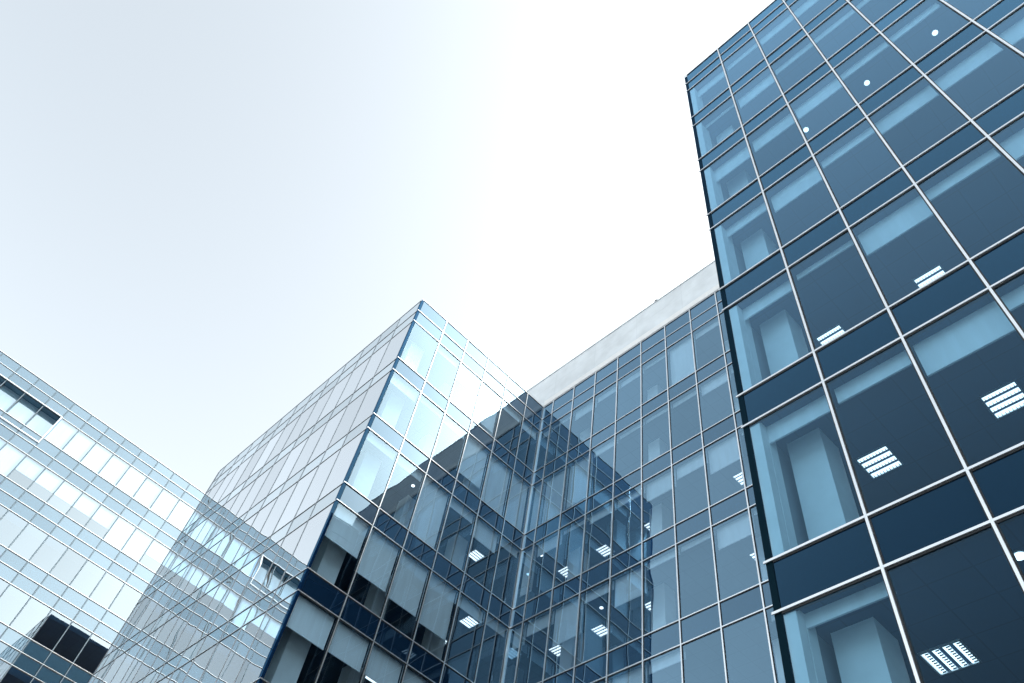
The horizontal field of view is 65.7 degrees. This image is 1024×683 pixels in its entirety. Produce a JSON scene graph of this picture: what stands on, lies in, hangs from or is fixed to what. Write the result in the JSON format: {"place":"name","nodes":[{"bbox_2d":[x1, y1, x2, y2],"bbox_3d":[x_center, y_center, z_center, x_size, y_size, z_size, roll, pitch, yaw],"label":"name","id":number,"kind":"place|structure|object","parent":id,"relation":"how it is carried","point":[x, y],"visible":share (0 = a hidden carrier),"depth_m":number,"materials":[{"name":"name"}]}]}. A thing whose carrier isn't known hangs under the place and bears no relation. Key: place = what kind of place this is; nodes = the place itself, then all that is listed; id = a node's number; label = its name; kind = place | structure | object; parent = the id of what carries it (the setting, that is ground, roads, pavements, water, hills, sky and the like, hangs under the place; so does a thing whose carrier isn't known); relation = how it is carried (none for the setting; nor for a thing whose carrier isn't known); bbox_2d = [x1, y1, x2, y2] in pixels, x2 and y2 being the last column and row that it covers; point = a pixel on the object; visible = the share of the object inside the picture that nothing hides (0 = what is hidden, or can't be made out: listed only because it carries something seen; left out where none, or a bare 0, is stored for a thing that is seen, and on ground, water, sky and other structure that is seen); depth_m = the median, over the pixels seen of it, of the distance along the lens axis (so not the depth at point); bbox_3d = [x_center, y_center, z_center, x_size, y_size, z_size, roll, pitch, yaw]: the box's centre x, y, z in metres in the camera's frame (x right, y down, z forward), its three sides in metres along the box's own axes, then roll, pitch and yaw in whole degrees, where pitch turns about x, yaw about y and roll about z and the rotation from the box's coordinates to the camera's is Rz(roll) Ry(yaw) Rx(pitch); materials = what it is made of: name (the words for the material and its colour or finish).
{"place":"outdoors","nodes":[
{"label":"outdoors","id":0,"kind":"place"},
{"bbox_2d":[0,350,204,682],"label":"block","id":1,"kind":"structure","parent":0,"point":[96,513],"depth_m":51.59,"materials":[{"name":"blue glass"}]},
{"bbox_2d":[0,444,25,475],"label":"window","id":2,"kind":"structure","parent":1,"relation":"in","point":[10,457],"depth_m":50.20,"materials":[{"name":"white glass"}]},
{"bbox_2d":[7,398,38,423],"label":"window","id":3,"kind":"structure","parent":1,"relation":"in","point":[23,410],"depth_m":53.05,"materials":[{"name":"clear glass"}]},
{"bbox_2d":[16,456,44,480],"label":"window","id":4,"kind":"structure","parent":1,"relation":"in","point":[28,467],"depth_m":50.80,"materials":[{"name":"white glass"}]},
{"bbox_2d":[26,410,56,436],"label":"window","id":5,"kind":"structure","parent":1,"relation":"in","point":[41,423],"depth_m":53.50,"materials":[{"name":"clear glass"}]},
{"bbox_2d":[35,469,63,492],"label":"window","id":6,"kind":"structure","parent":1,"relation":"in","point":[48,480],"depth_m":51.25,"materials":[{"name":"white glass"}]},
{"bbox_2d":[45,420,77,448],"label":"window","id":7,"kind":"structure","parent":1,"relation":"in","point":[63,432],"depth_m":53.55,"materials":[{"name":"white glass"}]},
{"bbox_2d":[63,431,95,461],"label":"window","id":8,"kind":"structure","parent":1,"relation":"in","point":[78,447],"depth_m":54.00,"materials":[{"name":"white glass"}]},
{"bbox_2d":[81,444,112,473],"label":"window","id":9,"kind":"structure","parent":1,"relation":"in","point":[98,456],"depth_m":54.45,"materials":[{"name":"white glass"}]},
{"bbox_2d":[99,455,128,484],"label":"window","id":10,"kind":"structure","parent":1,"relation":"in","point":[115,468],"depth_m":54.90,"materials":[{"name":"white glass"}]},
{"bbox_2d":[104,517,134,549],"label":"window","id":11,"kind":"structure","parent":1,"relation":"in","point":[120,532],"depth_m":52.75,"materials":[{"name":"white glass"}]},
{"bbox_2d":[116,467,145,496],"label":"window","id":12,"kind":"structure","parent":1,"relation":"in","point":[133,479],"depth_m":55.36,"materials":[{"name":"white glass"}]},
{"bbox_2d":[122,529,152,560],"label":"window","id":13,"kind":"structure","parent":1,"relation":"in","point":[138,543],"depth_m":53.20,"materials":[{"name":"white glass"}]},
{"bbox_2d":[133,478,162,507],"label":"window","id":14,"kind":"structure","parent":1,"relation":"in","point":[149,491],"depth_m":55.81,"materials":[{"name":"white glass"}]},
{"bbox_2d":[151,490,178,519],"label":"window","id":15,"kind":"structure","parent":1,"relation":"in","point":[165,502],"depth_m":56.26,"materials":[{"name":"white glass"}]},
{"bbox_2d":[167,501,194,529],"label":"window","id":16,"kind":"structure","parent":1,"relation":"in","point":[182,513],"depth_m":56.72,"materials":[{"name":"white glass"}]},
{"bbox_2d":[0,0,773,492],"label":"sky","id":17,"kind":"structure","parent":0,"point":[209,209],"materials":[{"name":"white"}]},
{"bbox_2d":[684,0,1023,682],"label":"office tower","id":18,"kind":"structure","parent":0,"point":[856,209],"depth_m":13.99,"materials":[{"name":"blue glass"}]},
{"bbox_2d":[690,65,727,114],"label":"window","id":19,"kind":"structure","parent":18,"relation":"in","point":[701,94],"depth_m":27.63,"materials":[{"name":"blue glass"}]},
{"bbox_2d":[714,146,749,182],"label":"window blind","id":20,"kind":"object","parent":18,"relation":"in","point":[743,155],"depth_m":22.34,"materials":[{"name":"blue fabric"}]},
{"bbox_2d":[723,37,762,82],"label":"window","id":21,"kind":"structure","parent":18,"relation":"in","point":[749,53],"depth_m":27.05,"materials":[{"name":"blue glass"}]},
{"bbox_2d":[726,202,766,237],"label":"window blind","id":22,"kind":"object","parent":18,"relation":"in","point":[762,208],"depth_m":19.38,"materials":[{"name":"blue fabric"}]},
{"bbox_2d":[738,74,774,107],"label":"window","id":23,"kind":"structure","parent":18,"relation":"in","point":[769,80],"depth_m":24.81,"materials":[{"name":"blue glass"}]},
{"bbox_2d":[742,280,791,320],"bbox_3d":[5.225,-0.856,16.347,1.383,0.495,0.030,-37,-68,28],"label":"window blind","id":24,"kind":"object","parent":18,"relation":"in","point":[785,288],"depth_m":16.28,"materials":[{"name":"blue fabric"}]},
{"bbox_2d":[752,113,794,152],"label":"window","id":25,"kind":"structure","parent":18,"relation":"in","point":[787,121],"depth_m":21.72,"materials":[{"name":"blue glass"}]},
{"bbox_2d":[756,9,797,50],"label":"window","id":26,"kind":"structure","parent":18,"relation":"in","point":[784,22],"depth_m":26.55,"materials":[{"name":"blue glass"}]},
{"bbox_2d":[771,166,822,212],"bbox_3d":[6.683,-3.616,18.631,1.304,0.905,0.030,-37,-68,28],"label":"window blind","id":27,"kind":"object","parent":18,"relation":"in","point":[808,180],"depth_m":18.58,"materials":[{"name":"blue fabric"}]},
{"bbox_2d":[766,395,836,443],"bbox_3d":[4.730,1.286,13.224,1.383,0.515,0.030,-37,-68,28],"label":"window blind","id":28,"kind":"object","parent":18,"relation":"in","point":[818,408],"depth_m":13.16,"materials":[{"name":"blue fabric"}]},
{"bbox_2d":[790,0,828,22],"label":"window","id":29,"kind":"structure","parent":18,"relation":"in","point":[802,9],"depth_m":25.73,"materials":[{"name":"glass"}]},
{"bbox_2d":[794,78,842,119],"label":"window","id":30,"kind":"structure","parent":18,"relation":"in","point":[835,85],"depth_m":21.06,"materials":[{"name":"glass"}]},
{"bbox_2d":[796,239,853,279],"bbox_3d":[6.230,-1.657,15.773,1.304,0.275,0.030,-37,-68,28],"label":"window blind","id":31,"kind":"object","parent":18,"relation":"in","point":[850,243],"depth_m":15.73,"materials":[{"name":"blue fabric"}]},
{"bbox_2d":[805,581,888,628],"bbox_3d":[4.249,3.366,10.190,1.383,0.315,0.030,-37,-68,28],"label":"window blind","id":32,"kind":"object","parent":18,"relation":"in","point":[875,593],"depth_m":10.12,"materials":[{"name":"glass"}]},
{"bbox_2d":[820,127,874,168],"bbox_3d":[7.675,-4.461,18.169,1.304,0.455,0.030,-37,-68,28],"label":"window blind","id":33,"kind":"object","parent":18,"relation":"in","point":[867,133],"depth_m":18.11,"materials":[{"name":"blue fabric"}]},
{"bbox_2d":[840,41,888,80],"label":"window","id":34,"kind":"structure","parent":18,"relation":"in","point":[884,45],"depth_m":20.55,"materials":[{"name":"glass"}]},
{"bbox_2d":[834,350,911,403],"bbox_3d":[5.725,0.530,12.584,1.304,0.455,0.030,-37,-68,28],"label":"window","id":35,"kind":"structure","parent":18,"relation":"in","point":[901,361],"depth_m":12.54,"materials":[{"name":"glass"}]},
{"bbox_2d":[855,444,903,479],"bbox_3d":[6.347,2.085,13.703,0.580,0.031,0.580,-37,-68,28],"label":"ceiling light","id":36,"kind":"object","parent":18,"relation":"attached to","point":[885,470],"visible":1,"depth_m":13.70,"materials":[{"name":"white plastic"}]},
{"bbox_2d":[858,195,933,255],"bbox_3d":[7.152,-2.196,14.866,1.304,0.915,0.030,-37,-68,28],"label":"window","id":37,"kind":"structure","parent":18,"relation":"in","point":[910,215],"depth_m":14.81,"materials":[{"name":"blue glass"}]},
{"bbox_2d":[875,85,938,134],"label":"window","id":38,"kind":"structure","parent":18,"relation":"in","point":[926,95],"depth_m":17.33,"materials":[{"name":"glass"}]},
{"bbox_2d":[889,3,940,42],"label":"window","id":39,"kind":"structure","parent":18,"relation":"in","point":[935,6],"depth_m":19.91,"materials":[{"name":"glass"}]},
{"bbox_2d":[917,638,981,676],"bbox_3d":[5.846,4.226,10.592,0.580,0.031,0.580,-37,-68,28],"label":"ceiling light","id":40,"kind":"object","parent":18,"relation":"attached to","point":[961,646],"visible":1,"depth_m":10.59,"materials":[{"name":"white plastic"}]},
{"bbox_2d":[924,148,1000,200],"bbox_3d":[8.145,-3.044,14.409,1.304,0.455,0.030,-37,-68,28],"label":"window blind","id":41,"kind":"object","parent":18,"relation":"in","point":[991,155],"depth_m":14.35,"materials":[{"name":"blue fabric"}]},
{"bbox_2d":[913,301,1015,376],"bbox_3d":[6.661,-0.071,11.767,1.304,0.875,0.030,-37,-68,28],"label":"window","id":42,"kind":"structure","parent":18,"relation":"in","point":[985,326],"depth_m":11.71,"materials":[{"name":"blue glass"}]},
{"bbox_2d":[934,41,1002,91],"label":"window","id":43,"kind":"structure","parent":18,"relation":"in","point":[990,50],"depth_m":16.68,"materials":[{"name":"glass"}]},
{"bbox_2d":[978,379,1023,419],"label":"ceiling light","id":44,"kind":"object","parent":18,"relation":"attached to","point":[1008,410],"visible":1,"depth_m":12.68,"materials":[{"name":"white plastic"}]},
{"bbox_2d":[999,128,1023,160],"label":"window","id":45,"kind":"structure","parent":18,"relation":"in","point":[1014,145],"depth_m":13.83,"materials":[{"name":"glass"}]},
{"bbox_2d":[999,18,1023,44],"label":"window","id":46,"kind":"structure","parent":18,"relation":"in","point":[1014,34],"depth_m":16.24,"materials":[{"name":"glass"}]},
{"bbox_2d":[1000,285,1023,311],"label":"window blind","id":47,"kind":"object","parent":18,"relation":"in","point":[1014,299],"depth_m":11.50,"materials":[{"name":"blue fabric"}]},
{"label":"ground","id":48,"kind":"structure","parent":0,"visible":0},
{"bbox_2d":[88,299,566,682],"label":"corner block","id":49,"kind":"structure","parent":48,"relation":"on","point":[320,539],"depth_m":31.52,"materials":[{"name":"blue glass"}]},
{"bbox_2d":[111,638,145,682],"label":"window","id":50,"kind":"structure","parent":49,"relation":"in","point":[134,650],"depth_m":33.01,"materials":[{"name":"glass"}]},
{"bbox_2d":[113,590,156,649],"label":"window","id":51,"kind":"structure","parent":49,"relation":"in","point":[144,604],"depth_m":37.10,"materials":[{"name":"glass"}]},
{"bbox_2d":[121,626,162,682],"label":"window","id":52,"kind":"structure","parent":49,"relation":"in","point":[131,672],"depth_m":32.10,"materials":[{"name":"glass"}]},
{"bbox_2d":[128,579,170,638],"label":"window","id":53,"kind":"structure","parent":49,"relation":"in","point":[160,591],"depth_m":36.40,"materials":[{"name":"glass"}]},
{"bbox_2d":[131,613,180,682],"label":"window","id":54,"kind":"structure","parent":49,"relation":"in","point":[147,663],"depth_m":31.23,"materials":[{"name":"glass"}]},
{"bbox_2d":[144,566,187,626],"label":"window","id":55,"kind":"structure","parent":49,"relation":"in","point":[172,585],"depth_m":35.72,"materials":[{"name":"glass"}]},
{"bbox_2d":[148,599,199,673],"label":"window","id":56,"kind":"structure","parent":49,"relation":"in","point":[184,617],"depth_m":30.53,"materials":[{"name":"glass"}]},
{"bbox_2d":[160,553,204,615],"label":"window","id":57,"kind":"structure","parent":49,"relation":"in","point":[190,570],"depth_m":35.04,"materials":[{"name":"glass"}]},
{"bbox_2d":[167,585,218,660],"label":"window","id":58,"kind":"structure","parent":49,"relation":"in","point":[203,604],"depth_m":29.84,"materials":[{"name":"glass"}]},
{"bbox_2d":[183,645,215,682],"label":"window","id":59,"kind":"structure","parent":49,"relation":"in","point":[199,664],"depth_m":26.09,"materials":[{"name":"glass"}]},
{"bbox_2d":[177,540,221,602],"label":"window","id":60,"kind":"structure","parent":49,"relation":"in","point":[209,554],"depth_m":34.35,"materials":[{"name":"glass"}]},
{"bbox_2d":[187,570,239,647],"bbox_3d":[-10.957,9.797,29.222,1.451,2.955,0.002,-37,-68,28],"label":"window","id":61,"kind":"structure","parent":49,"relation":"in","point":[212,611],"depth_m":29.15,"materials":[{"name":"glass"}]},
{"bbox_2d":[194,526,239,590],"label":"window","id":62,"kind":"structure","parent":49,"relation":"in","point":[225,543],"depth_m":33.65,"materials":[{"name":"glass"}]},
{"bbox_2d":[199,630,239,682],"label":"window","id":63,"kind":"structure","parent":49,"relation":"in","point":[223,648],"depth_m":25.19,"materials":[{"name":"glass"}]},
{"bbox_2d":[209,555,260,632],"bbox_3d":[-9.932,9.033,28.536,1.451,2.955,0.002,-37,-68,28],"label":"window","id":64,"kind":"structure","parent":49,"relation":"in","point":[236,591],"depth_m":28.45,"materials":[{"name":"glass"}]},
{"bbox_2d":[213,513,256,576],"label":"window","id":65,"kind":"structure","parent":49,"relation":"in","point":[239,537],"depth_m":32.96,"materials":[{"name":"glass"}]},
{"bbox_2d":[216,481,254,534],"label":"window","id":66,"kind":"structure","parent":49,"relation":"in","point":[241,497],"depth_m":37.47,"materials":[{"name":"glass"}]},
{"bbox_2d":[216,613,264,682],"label":"window","id":67,"kind":"structure","parent":49,"relation":"in","point":[239,651],"depth_m":24.26,"materials":[{"name":"glass"}]},
{"bbox_2d":[233,467,271,521],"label":"window","id":68,"kind":"structure","parent":49,"relation":"in","point":[260,480],"depth_m":36.78,"materials":[{"name":"glass"}]},
{"bbox_2d":[232,498,276,562],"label":"window","id":69,"kind":"structure","parent":49,"relation":"in","point":[247,544],"depth_m":32.27,"materials":[{"name":"glass"}]},
{"bbox_2d":[231,539,282,617],"bbox_3d":[-8.909,8.268,27.849,1.451,2.955,0.001,-37,-68,28],"label":"window","id":70,"kind":"structure","parent":49,"relation":"in","point":[250,593],"depth_m":27.77,"materials":[{"name":"glass"}]},
{"bbox_2d":[235,594,299,682],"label":"window","id":71,"kind":"structure","parent":49,"relation":"in","point":[251,669],"depth_m":23.33,"materials":[{"name":"glass"}]},
{"bbox_2d":[251,452,289,507],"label":"window","id":72,"kind":"structure","parent":49,"relation":"in","point":[274,472],"depth_m":36.08,"materials":[{"name":"glass"}]},
{"bbox_2d":[253,483,296,547],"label":"window","id":73,"kind":"structure","parent":49,"relation":"in","point":[282,500],"depth_m":31.60,"materials":[{"name":"glass"}]},
{"bbox_2d":[254,522,306,602],"bbox_3d":[-7.884,7.504,27.163,1.451,2.955,0.001,-37,-68,28],"label":"window","id":74,"kind":"structure","parent":49,"relation":"in","point":[282,559],"depth_m":27.08,"materials":[{"name":"glass"}]},
{"bbox_2d":[269,438,307,493],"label":"window","id":75,"kind":"structure","parent":49,"relation":"in","point":[283,475],"depth_m":35.41,"materials":[{"name":"glass"}]},
{"bbox_2d":[273,467,317,532],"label":"window","id":76,"kind":"structure","parent":49,"relation":"in","point":[302,486],"depth_m":30.89,"materials":[{"name":"glass"}]},
{"bbox_2d":[287,423,326,479],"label":"window","id":77,"kind":"structure","parent":49,"relation":"in","point":[313,439],"depth_m":34.72,"materials":[{"name":"glass"}]},
{"bbox_2d":[279,504,338,585],"bbox_3d":[-6.756,6.761,26.549,1.507,3.075,0.218,-37,-68,28],"label":"window","id":78,"kind":"structure","parent":49,"relation":"in","point":[302,554],"depth_m":26.38,"materials":[{"name":"glass"}]},
{"bbox_2d":[286,595,333,649],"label":"window","id":79,"kind":"structure","parent":49,"relation":"in","point":[307,620],"depth_m":24.07,"materials":[{"name":"glass"}]},
{"bbox_2d":[295,450,339,516],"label":"window","id":80,"kind":"structure","parent":49,"relation":"in","point":[324,469],"depth_m":30.21,"materials":[{"name":"glass"}]},
{"bbox_2d":[308,407,345,462],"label":"window","id":81,"kind":"structure","parent":49,"relation":"in","point":[332,424],"depth_m":34.03,"materials":[{"name":"glass"}]},
{"bbox_2d":[317,372,351,421],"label":"window","id":82,"kind":"structure","parent":49,"relation":"in","point":[331,403],"depth_m":37.83,"materials":[{"name":"glass"}]},
{"bbox_2d":[318,431,368,499],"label":"window","id":83,"kind":"structure","parent":49,"relation":"in","point":[340,468],"depth_m":29.53,"materials":[{"name":"glass"}]},
{"bbox_2d":[324,505,367,558],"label":"window","id":84,"kind":"structure","parent":49,"relation":"in","point":[344,529],"depth_m":27.05,"materials":[{"name":"glass"}]},
{"bbox_2d":[328,391,366,447],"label":"window","id":85,"kind":"structure","parent":49,"relation":"in","point":[351,411],"depth_m":33.34,"materials":[{"name":"glass"}]},
{"bbox_2d":[327,621,368,672],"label":"window","id":86,"kind":"structure","parent":49,"relation":"in","point":[346,645],"depth_m":24.58,"materials":[{"name":"glass"}]},
{"bbox_2d":[336,358,369,405],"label":"window","id":87,"kind":"structure","parent":49,"relation":"in","point":[357,373],"depth_m":37.14,"materials":[{"name":"glass"}]},
{"bbox_2d":[350,372,393,430],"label":"window","id":88,"kind":"structure","parent":49,"relation":"in","point":[372,396],"depth_m":32.63,"materials":[{"name":"glass"}]},
{"bbox_2d":[355,342,388,390],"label":"window","id":89,"kind":"structure","parent":49,"relation":"in","point":[373,364],"depth_m":36.45,"materials":[{"name":"glass"}]},
{"bbox_2d":[356,530,398,591],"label":"window","id":90,"kind":"structure","parent":49,"relation":"in","point":[377,562],"depth_m":27.35,"materials":[{"name":"glass"}]},
{"bbox_2d":[361,643,401,682],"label":"window","id":91,"kind":"structure","parent":49,"relation":"in","point":[381,668],"depth_m":25.12,"materials":[{"name":"glass"}]},
{"bbox_2d":[375,323,413,374],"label":"window","id":92,"kind":"structure","parent":49,"relation":"in","point":[395,344],"depth_m":35.76,"materials":[{"name":"glass"}]},
{"bbox_2d":[385,551,427,616],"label":"window","id":93,"kind":"structure","parent":49,"relation":"in","point":[410,577],"depth_m":27.77,"materials":[{"name":"glass"}]},
{"bbox_2d":[407,476,447,547],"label":"window","id":94,"kind":"structure","parent":49,"relation":"in","point":[430,508],"depth_m":30.55,"materials":[{"name":"blue glass"}]},
{"bbox_2d":[416,574,455,640],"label":"window","id":95,"kind":"structure","parent":49,"relation":"in","point":[439,600],"depth_m":28.20,"materials":[{"name":"glass"}]},
{"bbox_2d":[456,436,487,488],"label":"window","id":96,"kind":"structure","parent":49,"relation":"in","point":[474,458],"depth_m":34.34,"materials":[{"name":"glass"}]},
{"bbox_2d":[470,517,497,553],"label":"window","id":97,"kind":"structure","parent":49,"relation":"in","point":[482,533],"depth_m":32.25,"materials":[{"name":"glass"}]},
{"bbox_2d":[471,384,499,432],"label":"window","id":98,"kind":"structure","parent":49,"relation":"in","point":[486,409],"depth_m":37.37,"materials":[{"name":"glass"}]},
{"bbox_2d":[479,455,509,514],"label":"window","id":99,"kind":"structure","parent":49,"relation":"in","point":[497,478],"depth_m":34.63,"materials":[{"name":"glass"}]},
{"bbox_2d":[503,474,527,530],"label":"window","id":100,"kind":"structure","parent":49,"relation":"in","point":[518,493],"depth_m":35.05,"materials":[{"name":"glass"}]},
{"bbox_2d":[511,260,785,682],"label":"office wing","id":101,"kind":"structure","parent":48,"relation":"on","point":[642,423],"depth_m":29.97,"materials":[{"name":"blue glass"}]},
{"bbox_2d":[541,468,568,523],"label":"window","id":102,"kind":"structure","parent":101,"relation":"in","point":[554,488],"depth_m":34.61,"materials":[{"name":"glass"}]},
{"bbox_2d":[552,596,583,647],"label":"window","id":103,"kind":"structure","parent":101,"relation":"in","point":[565,625],"depth_m":28.15,"materials":[{"name":"glass"}]},
{"bbox_2d":[566,453,592,508],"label":"window","id":104,"kind":"structure","parent":101,"relation":"in","point":[577,487],"depth_m":33.94,"materials":[{"name":"glass"}]},
{"bbox_2d":[614,565,646,607],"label":"window","id":105,"kind":"structure","parent":101,"relation":"in","point":[628,587],"depth_m":26.98,"materials":[{"name":"glass"}]},
{"bbox_2d":[646,469,675,502],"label":"window","id":106,"kind":"structure","parent":101,"relation":"in","point":[663,484],"depth_m":29.52,"materials":[{"name":"glass"}]},
{"bbox_2d":[649,648,685,674],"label":"window","id":107,"kind":"structure","parent":101,"relation":"in","point":[674,658],"depth_m":23.53,"materials":[{"name":"glass"}]},
{"bbox_2d":[670,336,697,384],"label":"window blind","id":108,"kind":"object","parent":101,"relation":"in","point":[681,357],"depth_m":34.37,"materials":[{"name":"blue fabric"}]},
{"bbox_2d":[708,433,742,474],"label":"window blind","id":109,"kind":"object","parent":101,"relation":"in","point":[726,453],"depth_m":28.03,"materials":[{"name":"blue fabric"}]},
{"bbox_2d":[716,513,755,549],"bbox_3d":[7.072,5.967,25.110,1.364,0.955,0.030,-37,-68,28],"label":"window blind","id":110,"kind":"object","parent":101,"relation":"in","point":[738,529],"depth_m":25.09,"materials":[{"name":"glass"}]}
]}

